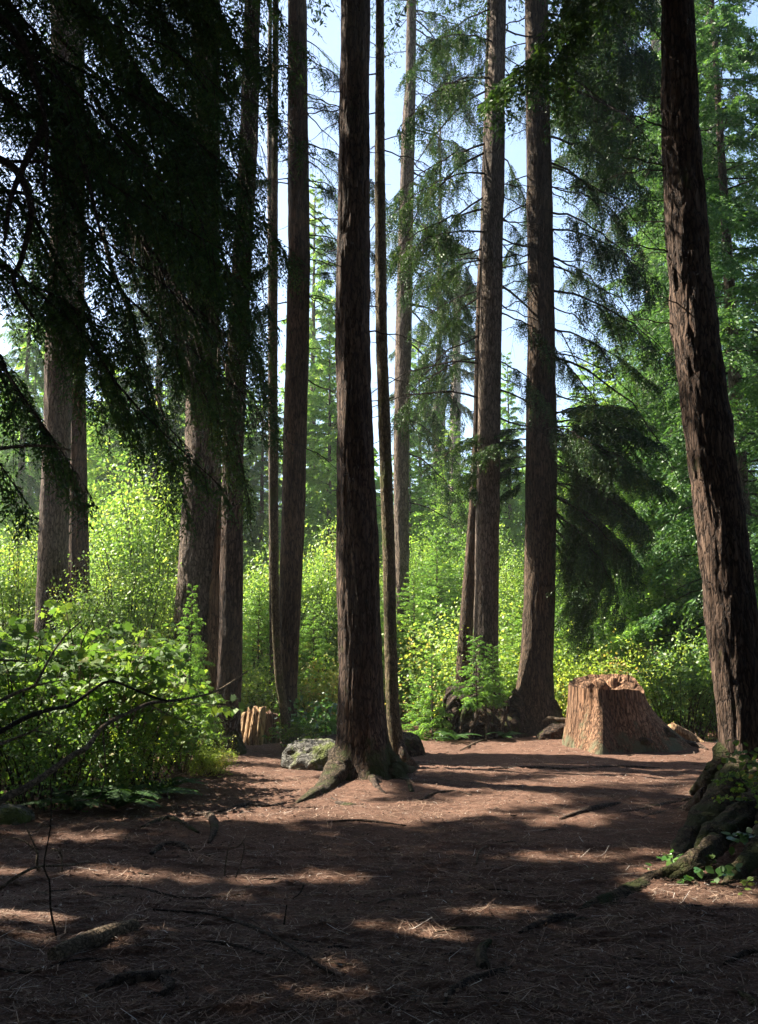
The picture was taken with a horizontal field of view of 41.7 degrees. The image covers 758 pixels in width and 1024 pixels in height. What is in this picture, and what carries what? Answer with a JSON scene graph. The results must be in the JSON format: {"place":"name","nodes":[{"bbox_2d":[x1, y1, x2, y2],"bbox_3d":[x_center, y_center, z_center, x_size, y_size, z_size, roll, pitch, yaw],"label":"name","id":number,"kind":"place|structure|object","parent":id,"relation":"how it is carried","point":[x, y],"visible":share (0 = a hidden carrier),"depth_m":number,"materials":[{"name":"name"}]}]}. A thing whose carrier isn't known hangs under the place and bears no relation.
{"place":"outdoors","nodes":[
{"label":"outdoors","id":0,"kind":"place"},
{"bbox_2d":[0,709,757,1023],"bbox_3d":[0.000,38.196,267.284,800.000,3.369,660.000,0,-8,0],"label":"ground","id":1,"kind":"structure","parent":0,"point":[484,756],"depth_m":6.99,"materials":[{"name":"soil"}]},
{"bbox_2d":[0,804,34,824],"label":"boulder","id":2,"kind":"object","parent":1,"relation":"on","point":[13,814],"visible":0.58,"depth_m":9.17,"materials":[{"name":"grey stone"}]},
{"bbox_2d":[0,193,47,605],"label":"conifer tree","id":3,"kind":"object","parent":1,"relation":"on","point":[28,368],"visible":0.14,"depth_m":33.49,"materials":[{"name":"green plant"}]},
{"bbox_2d":[0,620,81,702],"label":"bare branch","id":4,"kind":"object","parent":1,"relation":"on","point":[35,684],"visible":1,"depth_m":5.33,"materials":[{"name":"brown wood"}]},
{"bbox_2d":[0,495,119,662],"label":"broadleaf tree","id":5,"kind":"object","parent":1,"relation":"on","point":[23,584],"visible":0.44,"depth_m":19.39,"materials":[{"name":"green plant"}]},
{"bbox_2d":[0,0,139,645],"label":"conifer tree","id":6,"kind":"object","parent":1,"relation":"on","point":[53,542],"visible":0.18,"depth_m":18.03,"materials":[{"name":"brown plant"}]},
{"bbox_2d":[18,5,121,660],"bbox_3d":[-6.233,-8.592,20.184,5.503,26.080,5.372,0,-8,0],"label":"conifer tree","id":7,"kind":"object","parent":1,"relation":"on","point":[80,543],"visible":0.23,"depth_m":19.04,"materials":[{"name":"brown plant"}]},
{"bbox_2d":[16,791,134,810],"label":"fern","id":8,"kind":"object","parent":1,"relation":"on","point":[63,799],"visible":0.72,"depth_m":9.76,"materials":[{"name":"green plant"}]},
{"bbox_2d":[0,678,157,811],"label":"shrub","id":9,"kind":"object","parent":1,"relation":"on","point":[36,755],"visible":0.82,"depth_m":10.13,"materials":[{"name":"green plant"}]},
{"bbox_2d":[0,680,181,734],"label":"bare branch","id":10,"kind":"object","parent":1,"relation":"on","point":[21,720],"visible":1,"depth_m":5.28,"materials":[{"name":"brown plant"}]},
{"bbox_2d":[47,919,139,960],"bbox_3d":[-1.534,2.309,5.362,0.111,0.110,0.602,-4,-9,28],"label":"log","id":11,"kind":"object","parent":1,"relation":"on","point":[95,937],"visible":0.79,"depth_m":5.31,"materials":[{"name":"brown wood"}]},
{"bbox_2d":[0,588,198,798],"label":"shrub","id":12,"kind":"object","parent":1,"relation":"on","point":[15,634],"visible":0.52,"depth_m":11.24,"materials":[{"name":"green plant"}]},
{"bbox_2d":[30,510,181,713],"bbox_3d":[-4.522,2.049,17.333,2.900,4.010,3.084,-2,-8,16],"label":"shrub","id":13,"kind":"object","parent":1,"relation":"on","point":[102,618],"visible":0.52,"depth_m":17.21,"materials":[{"name":"green plant"}]},
{"bbox_2d":[86,361,146,558],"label":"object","id":14,"kind":"object","parent":1,"relation":"on","point":[94,474],"visible":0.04,"depth_m":36.25,"materials":[{"name":"green plant"}]},
{"bbox_2d":[48,701,192,802],"bbox_3d":[-2.928,2.696,11.220,1.717,1.160,1.702,5,-10,-32],"label":"shrub","id":15,"kind":"object","parent":1,"relation":"on","point":[141,756],"visible":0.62,"depth_m":10.95,"materials":[{"name":"green plant"}]},
{"bbox_2d":[0,608,246,793],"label":"shrub","id":16,"kind":"object","parent":1,"relation":"on","point":[137,679],"visible":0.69,"depth_m":11.07,"materials":[{"name":"green plant"}]},
{"bbox_2d":[0,670,248,804],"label":"bare branch","id":17,"kind":"object","parent":1,"relation":"on","point":[10,795],"visible":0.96,"depth_m":5.11,"materials":[{"name":"brown wood"}]},
{"bbox_2d":[47,783,201,808],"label":"fern","id":18,"kind":"object","parent":1,"relation":"on","point":[129,792],"visible":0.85,"depth_m":9.95,"materials":[{"name":"green plant"}]},
{"bbox_2d":[97,439,171,681],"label":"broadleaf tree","id":19,"kind":"object","parent":1,"relation":"on","point":[124,473],"visible":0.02,"depth_m":28.30,"materials":[{"name":"green plant"}]},
{"bbox_2d":[48,681,221,782],"bbox_3d":[-3.132,2.709,12.603,2.307,1.457,2.352,0,-8,0],"label":"shrub","id":20,"kind":"object","parent":1,"relation":"on","point":[194,716],"visible":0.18,"depth_m":12.36,"materials":[{"name":"green plant"}]},
{"bbox_2d":[95,969,176,991],"bbox_3d":[-1.180,2.272,4.845,0.401,0.066,0.097,4,-9,-23],"label":"surface root","id":21,"kind":"object","parent":1,"relation":"on","point":[132,977],"visible":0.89,"depth_m":4.82,"materials":[{"name":"brown plant"}]},
{"bbox_2d":[92,148,187,586],"bbox_3d":[-7.567,-3.708,33.938,4.549,21.494,5.030,-3,-9,19],"label":"conifer tree","id":22,"kind":"object","parent":1,"relation":"on","point":[178,426],"visible":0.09,"depth_m":33.19,"materials":[{"name":"green plant"}]},
{"bbox_2d":[115,776,207,793],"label":"fern","id":23,"kind":"object","parent":1,"relation":"on","point":[173,781],"visible":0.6,"depth_m":11.19,"materials":[{"name":"green plant"}]},
{"bbox_2d":[0,0,328,557],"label":"conifer tree","id":24,"kind":"object","parent":1,"relation":"on","point":[136,187],"visible":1,"depth_m":8.55,"materials":[{"name":"green plant"}]},
{"bbox_2d":[87,401,268,707],"bbox_3d":[-5.135,1.177,21.998,4.430,6.962,4.712,-4,-9,27],"label":"broadleaf tree","id":25,"kind":"object","parent":1,"relation":"on","point":[138,543],"visible":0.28,"depth_m":21.60,"materials":[{"name":"green plant"}]},
{"bbox_2d":[143,725,229,773],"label":"shrub","id":26,"kind":"object","parent":1,"relation":"on","point":[188,746],"visible":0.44,"depth_m":13.25,"materials":[{"name":"green plant"}]},
{"bbox_2d":[155,583,227,763],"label":"conifer sapling","id":27,"kind":"object","parent":1,"relation":"on","point":[191,661],"visible":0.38,"depth_m":14.71,"materials":[{"name":"green plant"}]},
{"bbox_2d":[192,811,218,842],"bbox_3d":[-1.544,2.864,9.094,0.199,0.101,1.495,2,-8,-15],"label":"surface root","id":28,"kind":"object","parent":1,"relation":"on","point":[211,819],"visible":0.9,"depth_m":9.08,"materials":[{"name":"brown plant"}]},
{"bbox_2d":[182,735,239,776],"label":"shrub","id":29,"kind":"object","parent":1,"relation":"on","point":[208,764],"visible":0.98,"depth_m":12.98,"materials":[{"name":"green plant"}]},
{"bbox_2d":[109,0,337,746],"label":"conifer tree","id":30,"kind":"object","parent":1,"relation":"on","point":[200,564],"visible":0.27,"depth_m":17.32,"materials":[{"name":"brown plant"}]},
{"bbox_2d":[153,908,334,975],"bbox_3d":[-0.723,2.361,5.573,0.236,0.034,1.682,8,-11,-43],"label":"fallen stick","id":31,"kind":"object","parent":1,"relation":"on","point":[289,945],"visible":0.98,"depth_m":5.60,"materials":[{"name":"brown wood"}]},
{"bbox_2d":[221,438,268,662],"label":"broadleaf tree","id":32,"kind":"object","parent":1,"relation":"on","point":[251,547],"visible":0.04,"depth_m":31.06,"materials":[{"name":"green plant"}]},
{"bbox_2d":[241,706,280,745],"bbox_3d":[-2.172,3.821,17.653,0.838,0.770,0.768,0,-8,0],"label":"split stump","id":33,"kind":"object","parent":1,"relation":"on","point":[256,723],"visible":0.73,"depth_m":17.48,"materials":[{"name":"brown wood"}]},
{"bbox_2d":[242,585,302,710],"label":"conifer sapling","id":34,"kind":"object","parent":1,"relation":"on","point":[249,652],"visible":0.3,"depth_m":22.29,"materials":[{"name":"green plant"}]},
{"bbox_2d":[267,2,277,713],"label":"conifer tree","id":35,"kind":"object","parent":1,"relation":"on","point":[269,166],"visible":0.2,"depth_m":21.69,"materials":[{"name":"brown plant"}]},
{"bbox_2d":[243,339,306,642],"bbox_3d":[-3.810,0.163,32.172,3.045,12.351,3.083,0,-8,0],"label":"conifer tree","id":36,"kind":"object","parent":1,"relation":"on","point":[263,497],"visible":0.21,"depth_m":32.25,"materials":[{"name":"green plant"}]},
{"bbox_2d":[241,642,327,724],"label":"shrub","id":37,"kind":"object","parent":1,"relation":"on","point":[252,702],"visible":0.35,"depth_m":20.36,"materials":[{"name":"green plant"}]},
{"bbox_2d":[196,0,373,760],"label":"conifer tree","id":38,"kind":"object","parent":1,"relation":"on","point":[230,651],"visible":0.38,"depth_m":16.16,"materials":[{"name":"brown plant"}]},
{"bbox_2d":[242,523,335,710],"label":"broadleaf tree","id":39,"kind":"object","parent":1,"relation":"on","point":[263,580],"visible":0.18,"depth_m":23.31,"materials":[{"name":"green plant"}]},
{"bbox_2d":[246,0,333,749],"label":"conifer tree","id":40,"kind":"object","parent":1,"relation":"on","point":[276,635],"visible":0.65,"depth_m":16.79,"materials":[{"name":"brown plant"}]},
{"bbox_2d":[248,541,337,685],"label":"broadleaf tree","id":41,"kind":"object","parent":1,"relation":"on","point":[328,612],"visible":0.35,"depth_m":23.16,"materials":[{"name":"green plant"}]},
{"bbox_2d":[264,716,327,748],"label":"shrub","id":42,"kind":"object","parent":1,"relation":"on","point":[289,733],"visible":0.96,"depth_m":15.90,"materials":[{"name":"green plant"}]},
{"bbox_2d":[262,692,336,744],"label":"shrub","id":43,"kind":"object","parent":1,"relation":"on","point":[331,724],"visible":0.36,"depth_m":16.75,"materials":[{"name":"green plant"}]},
{"bbox_2d":[217,0,391,745],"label":"conifer tree","id":44,"kind":"object","parent":1,"relation":"on","point":[294,472],"visible":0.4,"depth_m":17.90,"materials":[{"name":"brown plant"}]},
{"bbox_2d":[281,738,334,770],"bbox_3d":[-0.900,3.489,13.844,0.933,0.670,0.808,0,-8,0],"label":"boulder","id":45,"kind":"object","parent":1,"relation":"on","point":[306,754],"visible":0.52,"depth_m":13.63,"materials":[{"name":"grey stone"}]},
{"bbox_2d":[297,603,338,721],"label":"conifer sapling","id":46,"kind":"object","parent":1,"relation":"on","point":[318,646],"visible":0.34,"depth_m":21.75,"materials":[{"name":"green plant"}]},
{"bbox_2d":[257,174,380,583],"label":"conifer tree","id":47,"kind":"object","parent":1,"relation":"on","point":[314,342],"visible":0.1,"depth_m":41.10,"materials":[{"name":"green plant"}]},
{"bbox_2d":[257,314,381,604],"bbox_3d":[-1.564,0.090,31.192,5.209,13.148,4.921,0,-8,0],"label":"conifer tree","id":48,"kind":"object","parent":1,"relation":"on","point":[328,474],"visible":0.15,"depth_m":31.25,"materials":[{"name":"green plant"}]},
{"bbox_2d":[260,643,384,723],"bbox_3d":[-1.228,3.723,21.017,2.991,1.911,3.106,0,-8,0],"label":"shrub","id":49,"kind":"object","parent":1,"relation":"on","point":[328,671],"visible":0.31,"depth_m":20.67,"materials":[{"name":"green plant"}]},
{"bbox_2d":[259,498,415,680],"bbox_3d":[-1.114,2.201,24.843,3.855,5.570,3.625,-5,-9,30],"label":"broadleaf tree","id":50,"kind":"object","parent":1,"relation":"on","point":[327,555],"visible":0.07,"depth_m":24.55,"materials":[{"name":"green plant"}]},
{"bbox_2d":[264,0,431,805],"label":"fir tree","id":51,"kind":"object","parent":1,"relation":"on","point":[362,749],"visible":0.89,"depth_m":12.77,"materials":[{"name":"brown plant"}]},
{"bbox_2d":[0,570,715,732],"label":"undergrowth","id":52,"kind":"object","parent":1,"relation":"on","point":[449,649],"visible":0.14,"depth_m":21.38,"materials":[{"name":"green plant"}]},
{"bbox_2d":[326,575,418,718],"bbox_3d":[-0.153,3.203,22.878,2.452,3.534,2.546,0,-8,0],"label":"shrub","id":53,"kind":"object","parent":1,"relation":"on","point":[401,692],"visible":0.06,"depth_m":22.50,"materials":[{"name":"green plant"}]},
{"bbox_2d":[0,326,755,589],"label":"woods","id":54,"kind":"object","parent":1,"relation":"on","point":[377,485],"depth_m":44.46,"materials":[{"name":"green plant"}]},
{"bbox_2d":[310,0,451,765],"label":"conifer tree","id":55,"kind":"object","parent":1,"relation":"on","point":[395,732],"visible":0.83,"depth_m":14.89,"materials":[{"name":"brown plant"}]},
{"bbox_2d":[321,0,484,683],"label":"conifer tree","id":56,"kind":"object","parent":1,"relation":"on","point":[401,454],"visible":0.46,"depth_m":25.25,"materials":[{"name":"green plant"}]},
{"bbox_2d":[403,732,425,756],"bbox_3d":[0.337,3.934,16.201,0.835,0.712,1.024,0,-8,0],"label":"boulder","id":57,"kind":"object","parent":1,"relation":"on","point":[414,744],"visible":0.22,"depth_m":15.88,"materials":[{"name":"grey stone"}]},
{"bbox_2d":[383,569,453,718],"bbox_3d":[0.737,3.212,23.406,2.742,3.755,2.427,-8,-11,44],"label":"shrub","id":58,"kind":"object","parent":1,"relation":"on","point":[410,612],"visible":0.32,"depth_m":23.23,"materials":[{"name":"green plant"}]},
{"bbox_2d":[379,327,459,580],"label":"conifer tree","id":59,"kind":"object","parent":1,"relation":"on","point":[427,458],"visible":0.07,"depth_m":40.52,"materials":[{"name":"green plant"}]},
{"bbox_2d":[378,439,463,628],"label":"conifer tree","id":60,"kind":"object","parent":1,"relation":"on","point":[417,527],"visible":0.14,"depth_m":30.19,"materials":[{"name":"green plant"}]},
{"bbox_2d":[380,507,463,663],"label":"broadleaf tree","id":61,"kind":"object","parent":1,"relation":"on","point":[415,566],"visible":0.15,"depth_m":26.90,"materials":[{"name":"green plant"}]},
{"bbox_2d":[399,679,445,740],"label":"conifer sapling","id":62,"kind":"object","parent":1,"relation":"on","point":[413,715],"visible":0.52,"depth_m":18.84,"materials":[{"name":"green plant"}]},
{"bbox_2d":[411,653,455,740],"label":"conifer sapling","id":63,"kind":"object","parent":1,"relation":"on","point":[431,723],"visible":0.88,"depth_m":18.44,"materials":[{"name":"green plant"}]},
{"bbox_2d":[370,107,505,532],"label":"conifer tree","id":64,"kind":"object","parent":1,"relation":"on","point":[460,405],"visible":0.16,"depth_m":42.81,"materials":[{"name":"green plant"}]},
{"bbox_2d":[390,0,489,683],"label":"conifer tree","id":65,"kind":"object","parent":1,"relation":"on","point":[467,608],"visible":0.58,"depth_m":20.72,"materials":[{"name":"brown plant"}]},
{"bbox_2d":[411,416,468,591],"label":"conifer tree","id":66,"kind":"object","parent":1,"relation":"on","point":[442,528],"visible":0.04,"depth_m":36.34,"materials":[{"name":"green plant"}]},
{"bbox_2d":[409,534,472,682],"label":"shrub","id":67,"kind":"object","parent":1,"relation":"on","point":[447,598],"visible":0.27,"depth_m":25.43,"materials":[{"name":"green plant"}]},
{"bbox_2d":[447,277,468,542],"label":"dead snag","id":68,"kind":"object","parent":1,"relation":"on","point":[457,388],"visible":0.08,"depth_m":47.03,"materials":[{"name":"brown wood"}]},
{"bbox_2d":[333,0,606,707],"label":"conifer tree","id":69,"kind":"object","parent":1,"relation":"on","point":[486,598],"visible":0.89,"depth_m":20.09,"materials":[{"name":"green plant"}]},
{"bbox_2d":[441,451,507,589],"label":"conifer tree","id":70,"kind":"object","parent":1,"relation":"on","point":[458,542],"visible":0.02,"depth_m":34.21,"materials":[{"name":"green plant"}]},
{"bbox_2d":[442,965,512,1006],"bbox_3d":[0.461,2.265,4.794,0.090,0.052,0.762,-5,-10,31],"label":"surface root","id":71,"kind":"object","parent":1,"relation":"on","point":[461,984],"visible":0.79,"depth_m":4.79,"materials":[{"name":"brown plant"}]},
{"bbox_2d":[433,512,524,649],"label":"broadleaf tree","id":72,"kind":"object","parent":1,"relation":"on","point":[512,554],"visible":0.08,"depth_m":27.70,"materials":[{"name":"green plant"}]},
{"bbox_2d":[437,684,528,740],"bbox_3d":[2.001,4.063,18.969,1.873,1.630,1.773,0,-8,0],"label":"root mound","id":73,"kind":"object","parent":1,"relation":"on","point":[505,719],"visible":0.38,"depth_m":18.52,"materials":[{"name":"brown plant"}]},
{"bbox_2d":[450,635,502,716],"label":"conifer sapling","id":74,"kind":"object","parent":73,"relation":"on","point":[471,700],"visible":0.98,"depth_m":18.31,"materials":[{"name":"green plant"}]},
{"bbox_2d":[475,644,509,711],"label":"conifer sapling","id":75,"kind":"object","parent":73,"relation":"on","point":[501,691],"visible":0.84,"depth_m":18.40,"materials":[{"name":"green plant"}]},
{"bbox_2d":[475,938,491,969],"bbox_3d":[0.553,2.337,5.270,0.083,0.067,0.534,-1,-8,8],"label":"surface root","id":76,"kind":"object","parent":1,"relation":"on","point":[481,958],"visible":0.84,"depth_m":5.15,"materials":[{"name":"brown wood"}]},
{"bbox_2d":[499,352,525,592],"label":"conifer tree","id":77,"kind":"object","parent":1,"relation":"on","point":[511,528],"visible":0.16,"depth_m":38.31,"materials":[{"name":"green plant"}]},
{"bbox_2d":[498,595,565,713],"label":"shrub","id":78,"kind":"object","parent":1,"relation":"on","point":[518,620],"visible":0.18,"depth_m":21.80,"materials":[{"name":"green plant"}]},
{"bbox_2d":[498,523,582,694],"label":"broadleaf tree","id":79,"kind":"object","parent":1,"relation":"on","point":[513,582],"visible":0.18,"depth_m":25.77,"materials":[{"name":"green plant"}]},
{"bbox_2d":[397,0,684,738],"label":"conifer tree","id":80,"kind":"object","parent":1,"relation":"on","point":[595,495],"visible":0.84,"depth_m":19.79,"materials":[{"name":"green plant"}]},
{"bbox_2d":[518,913,575,933],"bbox_3d":[0.972,2.414,5.846,0.563,0.061,0.066,8,-11,-44],"label":"surface root","id":81,"kind":"object","parent":1,"relation":"on","point":[553,918],"visible":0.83,"depth_m":5.85,"materials":[{"name":"brown plant"}]},
{"bbox_2d":[536,722,564,739],"bbox_3d":[3.165,3.987,17.654,0.752,0.490,0.581,0,-8,0],"label":"rock","id":82,"kind":"object","parent":1,"relation":"on","point":[555,730],"visible":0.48,"depth_m":17.44,"materials":[{"name":"grey stone"}]},
{"bbox_2d":[503,639,642,717],"bbox_3d":[4.099,3.604,21.123,3.351,2.149,3.242,0,-8,0],"label":"shrub","id":83,"kind":"object","parent":1,"relation":"on","point":[564,686],"visible":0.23,"depth_m":20.69,"materials":[{"name":"green plant"}]},
{"bbox_2d":[488,765,659,769],"bbox_3d":[2.746,3.615,14.069,2.531,0.060,0.231,1,-8,-9],"label":"surface root","id":84,"kind":"object","parent":1,"relation":"on","point":[569,768],"visible":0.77,"depth_m":14.04,"materials":[{"name":"brown plant"}]},
{"bbox_2d":[553,588,595,716],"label":"shrub","id":85,"kind":"object","parent":1,"relation":"on","point":[561,631],"visible":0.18,"depth_m":22.22,"materials":[{"name":"green plant"}]},
{"bbox_2d":[475,0,757,910],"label":"fir tree","id":86,"kind":"object","parent":1,"relation":"on","point":[729,594],"visible":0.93,"depth_m":10.11,"materials":[{"name":"brown plant"}]},
{"bbox_2d":[721,827,757,854],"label":"leafy shoot","id":87,"kind":"object","parent":86,"relation":"attached to","point":[745,837],"visible":0.99,"depth_m":7.53,"materials":[{"name":"green plant"}]},
{"bbox_2d":[564,629,670,718],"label":"shrub","id":88,"kind":"object","parent":1,"relation":"on","point":[604,655],"visible":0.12,"depth_m":21.71,"materials":[{"name":"green plant"}]},
{"bbox_2d":[555,342,687,648],"bbox_3d":[5.973,0.618,27.288,5.051,11.056,5.185,0,-8,0],"label":"conifer tree","id":89,"kind":"object","parent":1,"relation":"on","point":[583,378],"visible":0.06,"depth_m":27.59,"materials":[{"name":"green plant"}]},
{"bbox_2d":[562,671,708,754],"bbox_3d":[4.308,3.339,16.790,2.686,1.275,1.858,3,-9,-20],"label":"tree stump","id":90,"kind":"object","parent":1,"relation":"on","point":[610,714],"visible":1,"depth_m":16.11,"materials":[{"name":"red wood"}]},
{"bbox_2d":[550,0,724,403],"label":"conifer tree","id":91,"kind":"object","parent":1,"relation":"on","point":[561,159],"visible":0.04,"depth_m":40.94,"materials":[{"name":"green plant"}]},
{"bbox_2d":[571,376,706,721],"bbox_3d":[6.016,1.117,23.606,3.512,8.984,3.587,5,-10,-32],"label":"conifer tree","id":92,"kind":"object","parent":1,"relation":"on","point":[660,601],"visible":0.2,"depth_m":22.72,"materials":[{"name":"green plant"}]},
{"bbox_2d":[600,640,705,728],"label":"shrub","id":93,"kind":"object","parent":1,"relation":"on","point":[630,654],"visible":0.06,"depth_m":21.43,"materials":[{"name":"green plant"}]},
{"bbox_2d":[614,638,717,741],"bbox_3d":[5.683,3.389,18.843,2.855,2.004,3.132,0,-8,0],"label":"shrub","id":94,"kind":"object","parent":1,"relation":"on","point":[665,706],"visible":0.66,"depth_m":18.49,"materials":[{"name":"green plant"}]},
{"bbox_2d":[575,0,757,728],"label":"conifer tree","id":95,"kind":"object","parent":1,"relation":"on","point":[727,220],"visible":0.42,"depth_m":22.41,"materials":[{"name":"green plant"}]},
{"bbox_2d":[642,578,700,719],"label":"conifer tree","id":96,"kind":"object","parent":1,"relation":"on","point":[677,630],"visible":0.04,"depth_m":22.79,"materials":[{"name":"green plant"}]},
{"bbox_2d":[633,657,717,740],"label":"shrub","id":97,"kind":"object","parent":1,"relation":"on","point":[690,685],"visible":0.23,"depth_m":19.09,"materials":[{"name":"green plant"}]},
{"bbox_2d":[600,54,756,589],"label":"conifer tree","id":98,"kind":"object","parent":1,"relation":"on","point":[650,270],"visible":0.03,"depth_m":30.08,"materials":[{"name":"green plant"}]},
{"bbox_2d":[605,0,757,581],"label":"conifer tree","id":99,"kind":"object","parent":1,"relation":"on","point":[662,264],"visible":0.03,"depth_m":30.97,"materials":[{"name":"green plant"}]},
{"bbox_2d":[651,613,716,729],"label":"shrub","id":100,"kind":"object","parent":1,"relation":"on","point":[703,664],"visible":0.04,"depth_m":20.58,"materials":[{"name":"green plant"}]},
{"bbox_2d":[620,0,757,261],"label":"conifer tree","id":101,"kind":"object","parent":1,"relation":"on","point":[728,92],"visible":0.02,"depth_m":38.59,"materials":[{"name":"green plant"}]},
{"bbox_2d":[694,863,742,882],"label":"leafy shoot","id":102,"kind":"object","parent":1,"relation":"on","point":[721,870],"visible":1,"depth_m":7.00,"materials":[{"name":"green plant"}]},
{"bbox_2d":[711,757,757,823],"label":"shrub","id":103,"kind":"object","parent":1,"relation":"on","point":[751,778],"visible":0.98,"depth_m":8.21,"materials":[{"name":"green plant"}]},
{"bbox_2d":[0,0,757,570],"label":"sky","id":104,"kind":"structure","parent":0,"point":[515,151],"materials":[{"name":"blue"}]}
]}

